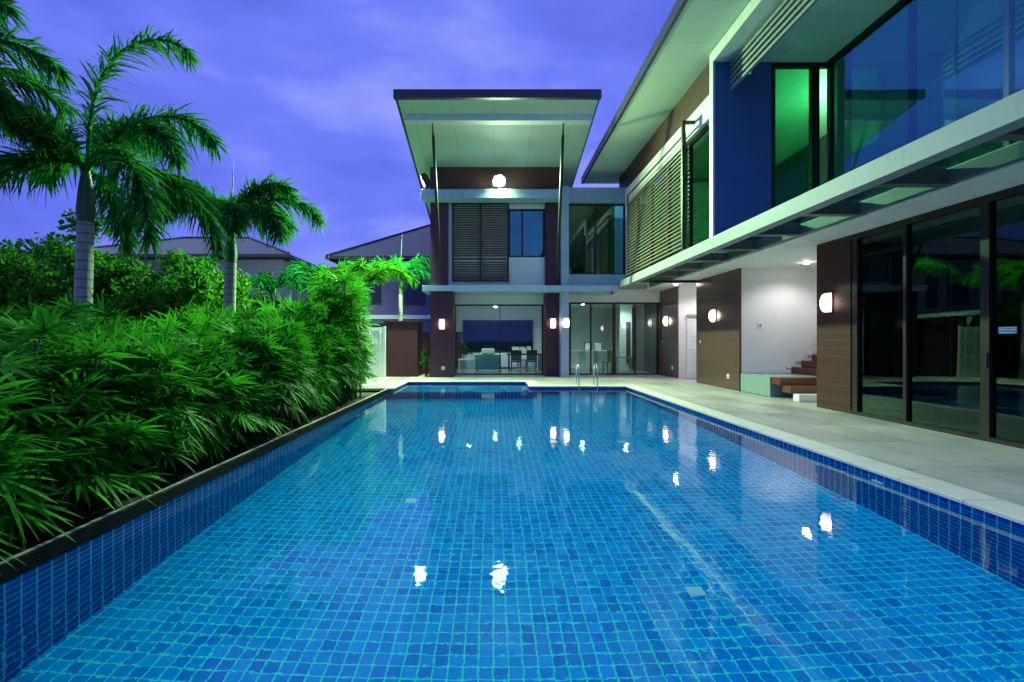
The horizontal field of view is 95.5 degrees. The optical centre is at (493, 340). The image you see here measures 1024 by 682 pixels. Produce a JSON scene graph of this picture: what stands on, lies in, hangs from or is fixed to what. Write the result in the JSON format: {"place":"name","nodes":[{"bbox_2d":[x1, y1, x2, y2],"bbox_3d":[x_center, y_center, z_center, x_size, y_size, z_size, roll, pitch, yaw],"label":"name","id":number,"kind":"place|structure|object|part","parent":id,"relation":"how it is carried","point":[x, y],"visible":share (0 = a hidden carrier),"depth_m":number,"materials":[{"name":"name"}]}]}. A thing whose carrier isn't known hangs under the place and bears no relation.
{"place":"outdoors","nodes":[
{"label":"outdoors","id":0,"kind":"place"},
{"bbox_2d":[94,236,318,304],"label":"neighbour house","id":1,"kind":"structure","parent":0,"point":[253,256],"depth_m":28.70,"materials":[{"name":"tile"}]},
{"bbox_2d":[259,273,270,300],"bbox_3d":[-14.100,-3.100,28.674,0.720,2.160,0.048,0,0,0],"label":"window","id":2,"kind":"structure","parent":1,"relation":"in","point":[259,273],"depth_m":28.67,"materials":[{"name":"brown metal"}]},
{"bbox_2d":[0,0,676,290],"label":"sky","id":3,"kind":"structure","parent":0,"point":[301,90],"materials":[{"name":"blue"}]},
{"bbox_2d":[325,224,430,331],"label":"neighbour house","id":4,"kind":"structure","parent":0,"point":[417,299],"depth_m":29.70,"materials":[{"name":"tile"}]},
{"bbox_2d":[366,279,380,304],"bbox_3d":[-7.800,-3.150,29.674,1.320,1.660,0.048,0,0,0],"label":"window","id":5,"kind":"structure","parent":4,"relation":"in","point":[375,299],"depth_m":29.67,"materials":[{"name":"blue glass"}]},
{"bbox_2d":[366,322,384,327],"bbox_3d":[-6.800,-0.400,29.674,2.920,1.560,0.048,0,0,0],"label":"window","id":6,"kind":"structure","parent":4,"relation":"in","point":[381,324],"depth_m":29.67,"materials":[{"name":"grey"}]},
{"bbox_2d":[404,279,424,304],"bbox_3d":[-5.000,-3.150,29.674,1.320,1.660,0.048,0,0,0],"label":"window","id":7,"kind":"structure","parent":4,"relation":"in","point":[412,296],"depth_m":29.67,"materials":[{"name":"blue glass"}]},
{"bbox_2d":[0,384,1023,681],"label":"pool water","id":8,"kind":"structure","parent":0,"point":[464,532],"depth_m":2.82,"materials":[{"name":"blue liquid"}]},
{"bbox_2d":[423,372,767,396],"bbox_3d":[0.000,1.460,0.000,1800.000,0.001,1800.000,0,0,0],"label":"ground","id":9,"kind":"structure","parent":0,"point":[428,373],"depth_m":20.27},
{"bbox_2d":[0,0,85,169],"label":"palm tree","id":10,"kind":"object","parent":9,"relation":"on","point":[26,81],"visible":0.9,"depth_m":5.60,"materials":[{"name":"green plant"}]},
{"bbox_2d":[0,231,99,304],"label":"tree","id":11,"kind":"object","parent":9,"relation":"on","point":[20,243],"visible":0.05,"depth_m":11.21,"materials":[{"name":"green plant"}]},
{"bbox_2d":[0,206,168,326],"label":"shrub","id":12,"kind":"object","parent":9,"relation":"on","point":[26,276],"visible":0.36,"depth_m":9.12,"materials":[{"name":"green plant"}]},
{"bbox_2d":[64,247,247,326],"bbox_3d":[-7.165,-0.246,10.202,2.938,3.424,2.290,0,0,0],"label":"shrub","id":13,"kind":"object","parent":9,"relation":"on","point":[198,284],"visible":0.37,"depth_m":9.68,"materials":[{"name":"green plant"}]},
{"bbox_2d":[0,392,377,561],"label":"planting bed","id":14,"kind":"object","parent":9,"relation":"on","point":[87,516],"depth_m":4.29,"materials":[{"name":"soil"}]},
{"bbox_2d":[0,454,26,576],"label":"lady palm","id":15,"kind":"object","parent":14,"relation":"on","point":[1,541],"visible":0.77,"depth_m":2.57,"materials":[{"name":"green plant"}]},
{"bbox_2d":[0,333,47,499],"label":"lady palm","id":16,"kind":"object","parent":14,"relation":"on","point":[11,347],"depth_m":3.99,"materials":[{"name":"green plant"}]},
{"bbox_2d":[0,350,106,549],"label":"lady palm","id":17,"kind":"object","parent":14,"relation":"on","point":[12,441],"visible":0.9,"depth_m":2.75,"materials":[{"name":"green plant"}]},
{"bbox_2d":[0,286,118,488],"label":"lady palm","id":18,"kind":"object","parent":14,"relation":"on","point":[72,309],"visible":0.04,"depth_m":4.34,"materials":[{"name":"green plant"}]},
{"bbox_2d":[4,290,133,333],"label":"lady palm","id":19,"kind":"object","parent":14,"relation":"on","point":[101,307],"visible":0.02,"depth_m":5.28,"materials":[{"name":"green plant"}]},
{"bbox_2d":[0,301,155,542],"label":"lady palm","id":20,"kind":"object","parent":14,"relation":"on","point":[43,334],"visible":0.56,"depth_m":3.30,"materials":[{"name":"green plant"}]},
{"bbox_2d":[4,339,193,519],"bbox_3d":[-3.329,0.681,3.725,1.582,1.480,1.563,0,0,-32],"label":"lady palm","id":21,"kind":"object","parent":14,"relation":"on","point":[136,428],"visible":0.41,"depth_m":3.58,"materials":[{"name":"green plant"}]},
{"bbox_2d":[0,24,231,331],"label":"palm tree","id":22,"kind":"object","parent":14,"relation":"on","point":[127,136],"visible":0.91,"depth_m":6.61,"materials":[{"name":"green plant"}]},
{"bbox_2d":[92,317,197,461],"bbox_3d":[-4.022,0.582,5.073,1.563,1.680,1.582,0,0,-16],"label":"lady palm","id":23,"kind":"object","parent":14,"relation":"on","point":[128,333],"depth_m":4.87,"materials":[{"name":"green plant"}]},
{"bbox_2d":[73,323,219,495],"bbox_3d":[-3.311,0.622,4.311,1.421,1.599,1.574,0,0,-25],"label":"lady palm","id":24,"kind":"object","parent":14,"relation":"on","point":[159,366],"visible":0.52,"depth_m":4.15,"materials":[{"name":"green plant"}]},
{"bbox_2d":[121,312,195,340],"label":"lady palm","id":25,"kind":"object","parent":14,"relation":"on","point":[141,323],"visible":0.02,"depth_m":6.07,"materials":[{"name":"green plant"}]},
{"bbox_2d":[124,312,196,450],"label":"lady palm","id":26,"kind":"object","parent":14,"relation":"on","point":[174,322],"visible":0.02,"depth_m":5.73,"materials":[{"name":"green plant"}]},
{"bbox_2d":[89,311,240,476],"bbox_3d":[-3.505,0.548,4.863,1.565,1.746,1.482,0,0,-24],"label":"lady palm","id":27,"kind":"object","parent":14,"relation":"on","point":[205,362],"visible":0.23,"depth_m":4.85,"materials":[{"name":"green plant"}]},
{"bbox_2d":[143,305,229,339],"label":"lady palm","id":28,"kind":"object","parent":14,"relation":"on","point":[195,319],"visible":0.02,"depth_m":6.44,"materials":[{"name":"green plant"}]},
{"bbox_2d":[150,297,226,332],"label":"lady palm","id":29,"kind":"object","parent":14,"relation":"on","point":[184,314],"visible":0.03,"depth_m":7.22,"materials":[{"name":"green plant"}]},
{"bbox_2d":[163,338,269,465],"bbox_3d":[-3.353,0.683,5.304,1.687,1.477,1.440,0,0,16],"label":"lady palm","id":30,"kind":"object","parent":14,"relation":"on","point":[233,381],"visible":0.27,"depth_m":5.20,"materials":[{"name":"green plant"}]},
{"bbox_2d":[211,304,232,321],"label":"lady palm","id":31,"kind":"object","parent":14,"relation":"on","point":[221,313],"depth_m":8.46,"materials":[{"name":"green plant"}]},
{"bbox_2d":[176,316,293,450],"bbox_3d":[-3.321,0.537,5.918,1.535,1.768,1.498,0,0,-25],"label":"lady palm","id":32,"kind":"object","parent":14,"relation":"on","point":[261,346],"visible":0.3,"depth_m":5.87,"materials":[{"name":"green plant"}]},
{"bbox_2d":[151,159,327,313],"bbox_3d":[-5.017,-1.050,9.045,2.912,5.000,2.988,0,0,-43],"label":"palm tree","id":33,"kind":"object","parent":14,"relation":"on","point":[262,210],"visible":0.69,"depth_m":8.77,"materials":[{"name":"green plant"}]},
{"bbox_2d":[210,306,272,344],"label":"lady palm","id":34,"kind":"object","parent":14,"relation":"on","point":[224,321],"visible":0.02,"depth_m":6.99,"materials":[{"name":"green plant"}]},
{"bbox_2d":[219,301,273,337],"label":"lady palm","id":35,"kind":"object","parent":14,"relation":"on","point":[254,311],"visible":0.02,"depth_m":7.87,"materials":[{"name":"green plant"}]},
{"bbox_2d":[238,302,281,314],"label":"lady palm","id":36,"kind":"object","parent":14,"relation":"on","point":[275,309],"depth_m":9.37,"materials":[{"name":"green plant"}]},
{"bbox_2d":[218,314,310,441],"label":"lady palm","id":37,"kind":"object","parent":14,"relation":"on","point":[271,368],"visible":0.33,"depth_m":6.32,"materials":[{"name":"green plant"}]},
{"bbox_2d":[226,304,322,426],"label":"lady palm","id":38,"kind":"object","parent":14,"relation":"on","point":[295,320],"visible":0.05,"depth_m":7.51,"materials":[{"name":"green plant"}]},
{"bbox_2d":[229,305,323,434],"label":"lady palm","id":39,"kind":"object","parent":14,"relation":"on","point":[298,346],"visible":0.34,"depth_m":6.85,"materials":[{"name":"green plant"}]},
{"bbox_2d":[256,293,297,315],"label":"lady palm","id":40,"kind":"object","parent":14,"relation":"on","point":[264,309],"visible":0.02,"depth_m":10.55,"materials":[{"name":"green plant"}]},
{"bbox_2d":[272,307,289,413],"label":"lady palm","id":41,"kind":"object","parent":14,"relation":"on","point":[274,320],"visible":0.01,"depth_m":8.96,"materials":[{"name":"green plant"}]},
{"bbox_2d":[269,307,330,407],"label":"lady palm","id":42,"kind":"object","parent":14,"relation":"on","point":[304,314],"visible":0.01,"depth_m":9.35,"materials":[{"name":"green plant"}]},
{"bbox_2d":[267,291,344,416],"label":"lady palm","id":43,"kind":"object","parent":14,"relation":"on","point":[315,306],"visible":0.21,"depth_m":8.31,"materials":[{"name":"green plant"}]},
{"bbox_2d":[289,288,328,316],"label":"lady palm","id":44,"kind":"object","parent":14,"relation":"on","point":[298,304],"visible":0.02,"depth_m":10.06,"materials":[{"name":"green plant"}]},
{"bbox_2d":[285,325,339,420],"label":"lady palm","id":45,"kind":"object","parent":14,"relation":"on","point":[317,375],"visible":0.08,"depth_m":7.88,"materials":[{"name":"green plant"}]},
{"bbox_2d":[302,311,364,412],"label":"lady palm","id":46,"kind":"object","parent":14,"relation":"on","point":[341,339],"visible":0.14,"depth_m":8.94,"materials":[{"name":"green plant"}]},
{"bbox_2d":[305,302,366,408],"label":"lady palm","id":47,"kind":"object","parent":14,"relation":"on","point":[342,321],"visible":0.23,"depth_m":9.38,"materials":[{"name":"green plant"}]},
{"bbox_2d":[296,267,379,404],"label":"lady palm","id":48,"kind":"object","parent":14,"relation":"on","point":[344,298],"visible":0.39,"depth_m":9.72,"materials":[{"name":"green plant"}]},
{"bbox_2d":[316,310,365,403],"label":"lady palm","id":49,"kind":"object","parent":14,"relation":"on","point":[351,365],"depth_m":10.09,"materials":[{"name":"green plant"}]},
{"bbox_2d":[345,322,372,400],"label":"lady palm","id":50,"kind":"object","parent":14,"relation":"on","point":[363,339],"visible":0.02,"depth_m":10.46,"materials":[{"name":"green plant"}]},
{"bbox_2d":[342,308,380,398],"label":"lady palm","id":51,"kind":"object","parent":14,"relation":"on","point":[368,368],"visible":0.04,"depth_m":11.02,"materials":[{"name":"green plant"}]},
{"bbox_2d":[137,248,255,320],"bbox_3d":[-7.167,-0.318,11.257,2.776,3.564,2.484,0,0,0],"label":"shrub","id":52,"kind":"object","parent":9,"relation":"on","point":[242,285],"visible":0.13,"depth_m":10.67,"materials":[{"name":"green plant"}]},
{"bbox_2d":[237,288,279,312],"bbox_3d":[-8.867,-0.076,14.145,3.770,4.211,3.082,0,0,24],"label":"bush","id":53,"kind":"object","parent":9,"relation":"on","point":[259,292],"visible":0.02,"depth_m":14.30,"materials":[{"name":"green plant"}]},
{"bbox_2d":[242,267,313,308],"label":"palm tree","id":54,"kind":"object","parent":9,"relation":"on","point":[260,281],"visible":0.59,"depth_m":16.96,"materials":[{"name":"green plant"}]},
{"bbox_2d":[262,293,301,308],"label":"tree","id":55,"kind":"object","parent":9,"relation":"on","point":[277,302],"visible":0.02,"depth_m":19.45,"materials":[{"name":"green plant"}]},
{"bbox_2d":[269,254,378,298],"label":"palm tree","id":56,"kind":"object","parent":9,"relation":"on","point":[282,276],"visible":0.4,"depth_m":16.16,"materials":[{"name":"green plant"}]},
{"bbox_2d":[367,242,429,320],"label":"palm tree","id":57,"kind":"object","parent":9,"relation":"on","point":[421,270],"visible":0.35,"depth_m":18.73,"materials":[{"name":"green plant"}]},
{"bbox_2d":[423,332,461,371],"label":"boundary wall","id":58,"kind":"structure","parent":9,"relation":"on","point":[426,340],"depth_m":22.00,"materials":[{"name":"grey paint"}]},
{"bbox_2d":[354,375,1023,506],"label":"deck","id":59,"kind":"structure","parent":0,"point":[994,470],"depth_m":6.61,"materials":[{"name":"stone"}]},
{"bbox_2d":[0,388,392,584],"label":"black pool edge","id":60,"kind":"object","parent":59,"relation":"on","point":[41,555],"visible":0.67,"depth_m":3.62,"materials":[{"name":"stone"}]},
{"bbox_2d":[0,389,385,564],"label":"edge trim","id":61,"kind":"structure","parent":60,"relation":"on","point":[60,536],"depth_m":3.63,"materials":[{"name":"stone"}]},
{"bbox_2d":[308,255,419,383],"bbox_3d":[-3.944,-0.619,14.257,3.301,4.137,2.960,0,0,-36],"label":"palm tree","id":62,"kind":"object","parent":59,"relation":"on","point":[378,272],"visible":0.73,"depth_m":14.04,"materials":[{"name":"green plant"}]},
{"bbox_2d":[366,326,385,376],"bbox_3d":[-4.400,0.395,16.714,1.060,1.850,0.132,0,0,0],"label":"gate post","id":63,"kind":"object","parent":59,"relation":"on","point":[379,335],"depth_m":16.71,"materials":[{"name":"white paint"}]},
{"bbox_2d":[366,328,382,376],"bbox_3d":[-4.400,0.420,16.722,0.900,1.800,0.055,0,0,0],"label":"door","id":64,"kind":"structure","parent":63,"relation":"in","point":[377,333],"depth_m":16.71,"materials":[{"name":"white paint"}]},
{"bbox_2d":[384,321,423,376],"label":"garden wall","id":65,"kind":"structure","parent":59,"relation":"on","point":[404,346],"depth_m":16.90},
{"bbox_2d":[419,348,430,375],"bbox_3d":[-2.514,0.787,17.332,0.504,1.071,0.654,0,0,0],"label":"shrub","id":66,"kind":"object","parent":59,"relation":"on","point":[426,364],"visible":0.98,"depth_m":17.29,"materials":[{"name":"green plant"}]},
{"bbox_2d":[575,364,597,388],"bbox_3d":[2.720,1.456,13.533,0.610,1.588,0.565,0,0,0],"label":"pool ladder","id":67,"kind":"object","parent":59,"relation":"attached to","point":[578,384],"visible":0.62,"depth_m":13.36,"materials":[{"name":"metal"}]},
{"bbox_2d":[393,0,1023,448],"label":"house","id":68,"kind":"structure","parent":59,"relation":"on","point":[865,158],"depth_m":10.00,"materials":[{"name":"white paint"}]},
{"bbox_2d":[420,173,429,188],"bbox_3d":[-2.402,-5.600,16.453,0.358,0.560,0.460,0,0,-9],"label":"floodlight","id":69,"kind":"object","parent":68,"relation":"attached to","point":[424,179],"visible":0.98,"depth_m":16.24,"materials":[{"name":"metal"}]},
{"bbox_2d":[439,318,444,329],"bbox_3d":[-1.830,-0.600,16.557,0.190,0.410,0.124,0,0,0],"label":"wall lamp","id":70,"kind":"object","parent":68,"relation":"attached to","point":[441,323],"visible":1,"depth_m":16.52,"materials":[{"name":"glass"}]},
{"bbox_2d":[458,341,471,370],"bbox_3d":[-1.243,0.652,20.215,0.597,1.295,0.693,0,0,-34],"label":"potted plant","id":71,"kind":"object","parent":68,"relation":"on","point":[463,363],"visible":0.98,"depth_m":20.11,"materials":[{"name":"green plant"}]},
{"bbox_2d":[458,359,472,371],"bbox_3d":[-1.150,1.020,19.400,0.600,0.550,0.500,0,0,0],"label":"side table","id":72,"kind":"object","parent":68,"relation":"on","point":[465,359],"visible":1,"depth_m":19.16,"materials":[{"name":"white paint"}]},
{"bbox_2d":[475,355,499,371],"bbox_3d":[-0.220,0.935,19.925,1.100,0.720,0.850,0,0,0],"label":"sofa","id":73,"kind":"object","parent":68,"relation":"on","point":[487,362],"visible":0.81,"depth_m":19.50,"materials":[{"name":"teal fabric"}]},
{"bbox_2d":[481,348,494,354],"bbox_3d":[-0.220,0.446,19.627,0.560,0.260,0.160,0,-12,0],"label":"cushion","id":74,"kind":"object","parent":73,"relation":"on","point":[487,351],"visible":1,"depth_m":19.55,"materials":[{"name":"white fabric"}]},
{"bbox_2d":[463,320,532,351],"bbox_3d":[0.225,-0.240,22.245,3.350,1.520,0.090,0,0,0],"label":"rear window","id":75,"kind":"structure","parent":68,"relation":"in","point":[479,334],"depth_m":22.20,"materials":[{"name":"blue glass"}]},
{"bbox_2d":[492,174,505,188],"bbox_3d":[0.207,-5.594,16.456,0.460,0.548,0.360,0,0,-4],"label":"floodlight","id":76,"kind":"object","parent":68,"relation":"on","point":[498,180],"visible":0.98,"depth_m":16.40,"materials":[{"name":"metal"}]},
{"bbox_2d":[474,353,531,368],"bbox_3d":[0.450,0.935,21.840,2.700,0.720,0.460,0,0,0],"label":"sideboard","id":77,"kind":"object","parent":68,"relation":"on","point":[504,360],"visible":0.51,"depth_m":21.61,"materials":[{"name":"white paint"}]},
{"bbox_3d":[0.475,0.895,21.619,0.850,0.560,0.019,0,0,0],"label":"door","id":78,"kind":"part","parent":77,"relation":"part of","materials":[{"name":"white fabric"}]},
{"bbox_3d":[1.375,0.895,21.619,0.850,0.560,0.019,0,0,0],"label":"door","id":79,"kind":"part","parent":77,"relation":"part of","materials":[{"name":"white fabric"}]},
{"bbox_2d":[511,350,521,371],"bbox_3d":[0.950,0.835,19.440,0.440,0.920,0.460,0,0,0],"label":"dining chair","id":80,"kind":"object","parent":68,"relation":"on","point":[516,355],"visible":1,"depth_m":19.21,"materials":[{"name":"brown wood"}]},
{"bbox_2d":[517,349,526,369],"bbox_3d":[1.300,0.835,20.960,0.440,0.920,0.460,0,0,0],"label":"dining chair","id":81,"kind":"object","parent":68,"relation":"on","point":[524,351],"visible":0.52,"depth_m":21.15,"materials":[{"name":"white fabric"}]},
{"bbox_2d":[507,353,541,370],"bbox_3d":[1.350,0.920,20.200,1.500,0.750,0.900,0,0,0],"label":"dining table","id":82,"kind":"object","parent":68,"relation":"on","point":[539,360],"visible":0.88,"depth_m":19.80,"materials":[{"name":"brown wood"}]},
{"bbox_2d":[509,209,544,256],"bbox_3d":[1.222,-3.945,17.060,1.322,1.768,0.080,0,0,0],"label":"window","id":83,"kind":"structure","parent":68,"relation":"in","point":[526,226],"depth_m":17.06,"materials":[{"name":"blue glass"}]},
{"bbox_2d":[526,350,536,371],"bbox_3d":[1.600,0.835,19.440,0.440,0.920,0.460,0,0,0],"label":"dining chair","id":84,"kind":"object","parent":68,"relation":"on","point":[531,355],"visible":1,"depth_m":19.21,"materials":[{"name":"brown wood"}]},
{"bbox_2d":[550,318,555,328],"bbox_3d":[2.200,-0.650,17.087,0.190,0.410,0.124,0,0,0],"label":"wall lamp","id":85,"kind":"object","parent":68,"relation":"attached to","point":[552,323],"visible":1,"depth_m":17.05,"materials":[{"name":"glass"}]},
{"bbox_2d":[563,317,568,328],"bbox_3d":[2.620,-0.650,16.657,0.190,0.410,0.124,0,0,0],"label":"wall lamp","id":86,"kind":"object","parent":68,"relation":"attached to","point":[565,322],"visible":1,"depth_m":16.62,"materials":[{"name":"glass"}]},
{"bbox_2d":[573,350,606,371],"bbox_3d":[4.075,0.845,19.600,1.350,0.900,0.600,0,0,0],"label":"console table","id":87,"kind":"object","parent":68,"relation":"on","point":[582,359],"visible":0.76,"depth_m":19.40,"materials":[{"name":"white paint"}]},
{"bbox_2d":[584,342,589,349],"bbox_3d":[3.999,0.224,19.610,0.320,0.340,0.020,0,0,-3],"label":"picture frame","id":88,"kind":"object","parent":87,"relation":"on","point":[586,345],"visible":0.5,"depth_m":19.60,"materials":[{"name":"white wood"}]},
{"bbox_2d":[595,343,600,349],"bbox_3d":[4.420,0.244,19.650,0.220,0.300,0.220,0,0,0],"label":"storage box","id":89,"kind":"object","parent":87,"relation":"on","point":[597,346],"visible":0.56,"depth_m":19.54,"materials":[{"name":"white paint"}]},
{"bbox_2d":[569,204,625,273],"bbox_3d":[3.780,-3.720,17.050,2.119,2.598,0.100,0,0,0],"label":"window","id":90,"kind":"structure","parent":68,"relation":"in","point":[597,232],"depth_m":17.05,"materials":[{"name":"green glass"}]},
{"bbox_2d":[602,350,616,372],"bbox_3d":[4.753,0.835,18.990,0.440,0.920,0.460,0,0,-15],"label":"dining chair","id":91,"kind":"object","parent":68,"relation":"on","point":[609,356],"visible":0.82,"depth_m":18.76,"materials":[{"name":"green fabric"}]},
{"bbox_2d":[569,302,658,374],"bbox_3d":[4.560,-0.095,17.945,3.678,2.790,0.090,0,0,0],"label":"sliding door","id":92,"kind":"structure","parent":68,"relation":"in","point":[613,303],"depth_m":17.90,"materials":[{"name":"grey metal"}]},
{"bbox_2d":[617,357,631,372],"bbox_3d":[5.300,0.975,19.225,0.800,0.640,0.250,0,0,0],"label":"display shelf","id":93,"kind":"object","parent":68,"relation":"on","point":[630,365],"visible":0.66,"depth_m":19.10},
{"bbox_2d":[663,315,667,326],"bbox_3d":[6.337,-0.730,17.100,0.124,0.410,0.190,0,0,0],"label":"wall lamp","id":94,"kind":"object","parent":68,"relation":"attached to","point":[665,320],"visible":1,"depth_m":17.02,"materials":[{"name":"glass"}]},
{"bbox_2d":[626,122,708,276],"bbox_3d":[4.920,-3.545,13.576,0.100,2.806,6.848,0,0,0],"label":"window","id":95,"kind":"structure","parent":68,"relation":"in","point":[697,150],"depth_m":12.42,"materials":[{"name":"brown metal"}]},
{"bbox_2d":[687,317,695,377],"bbox_3d":[7.175,0.230,16.164,0.850,2.120,0.102,0,0,0],"label":"door","id":96,"kind":"structure","parent":68,"relation":"in","point":[691,321],"depth_m":16.17,"materials":[{"name":"white paint"}]},
{"bbox_2d":[709,308,715,322],"bbox_3d":[6.337,-0.730,13.450,0.124,0.410,0.190,0,0,0],"label":"wall lamp","id":97,"kind":"object","parent":68,"relation":"attached to","point":[712,315],"visible":1,"depth_m":13.37,"materials":[{"name":"glass"}]},
{"bbox_2d":[757,322,762,327],"bbox_3d":[6.950,-0.420,12.107,0.140,0.140,0.026,0,0,0],"label":"wall switch","id":98,"kind":"object","parent":68,"relation":"attached to","point":[759,324],"depth_m":12.10,"materials":[{"name":"white paint"}]},
{"bbox_2d":[771,62,826,208],"bbox_3d":[6.636,-4.066,10.050,1.308,3.848,0.100,0,0,0],"label":"balcony door","id":99,"kind":"structure","parent":68,"relation":"in","point":[795,86],"depth_m":10.05,"materials":[{"name":"green glass"}]},
{"bbox_2d":[820,291,832,313],"bbox_3d":[6.337,-0.730,8.850,0.124,0.410,0.190,0,0,0],"label":"wall lamp","id":100,"kind":"object","parent":68,"relation":"attached to","point":[826,302],"visible":1,"depth_m":8.78,"materials":[{"name":"glass"}]},
{"bbox_2d":[826,0,1023,181],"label":"balcony window","id":101,"kind":"structure","parent":68,"relation":"in","point":[922,67],"depth_m":7.92,"materials":[{"name":"blue glass"}]},
{"bbox_2d":[851,184,1023,448],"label":"sliding door","id":102,"kind":"structure","parent":68,"relation":"in","point":[932,291],"depth_m":6.62,"materials":[{"name":"black glass"}]},
{"bbox_2d":[998,326,1016,333],"bbox_3d":[6.443,-0.135,5.825,0.008,0.090,0.210,0,0,0],"label":"door sticker","id":103,"kind":"object","parent":102,"relation":"attached to","point":[1008,330],"depth_m":5.82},
{"bbox_2d":[864,456,915,469],"bbox_3d":[4.220,1.298,4.975,0.100,0.004,0.550,0,0,0],"label":"drain grate","id":104,"kind":"object","parent":59,"relation":"on","point":[890,463],"visible":1,"depth_m":4.93,"materials":[{"name":"grey metal"}]},
{"label":"pool floor","id":105,"kind":"structure","parent":0,"visible":0},
{"bbox_2d":[0,384,1023,586],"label":"pool side wall","id":106,"kind":"structure","parent":105,"relation":"on","point":[979,512],"depth_m":4.40,"materials":[{"name":"blue tile"}]},
{"bbox_2d":[384,381,1023,524],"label":"pool coping","id":107,"kind":"object","parent":106,"relation":"on","point":[1013,512],"visible":1,"depth_m":4.99,"materials":[{"name":"stone"}]},
{"bbox_2d":[407,382,626,388],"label":"pool end wall","id":108,"kind":"structure","parent":105,"relation":"on","point":[534,387],"depth_m":13.37,"materials":[{"name":"blue tile"}]}
]}

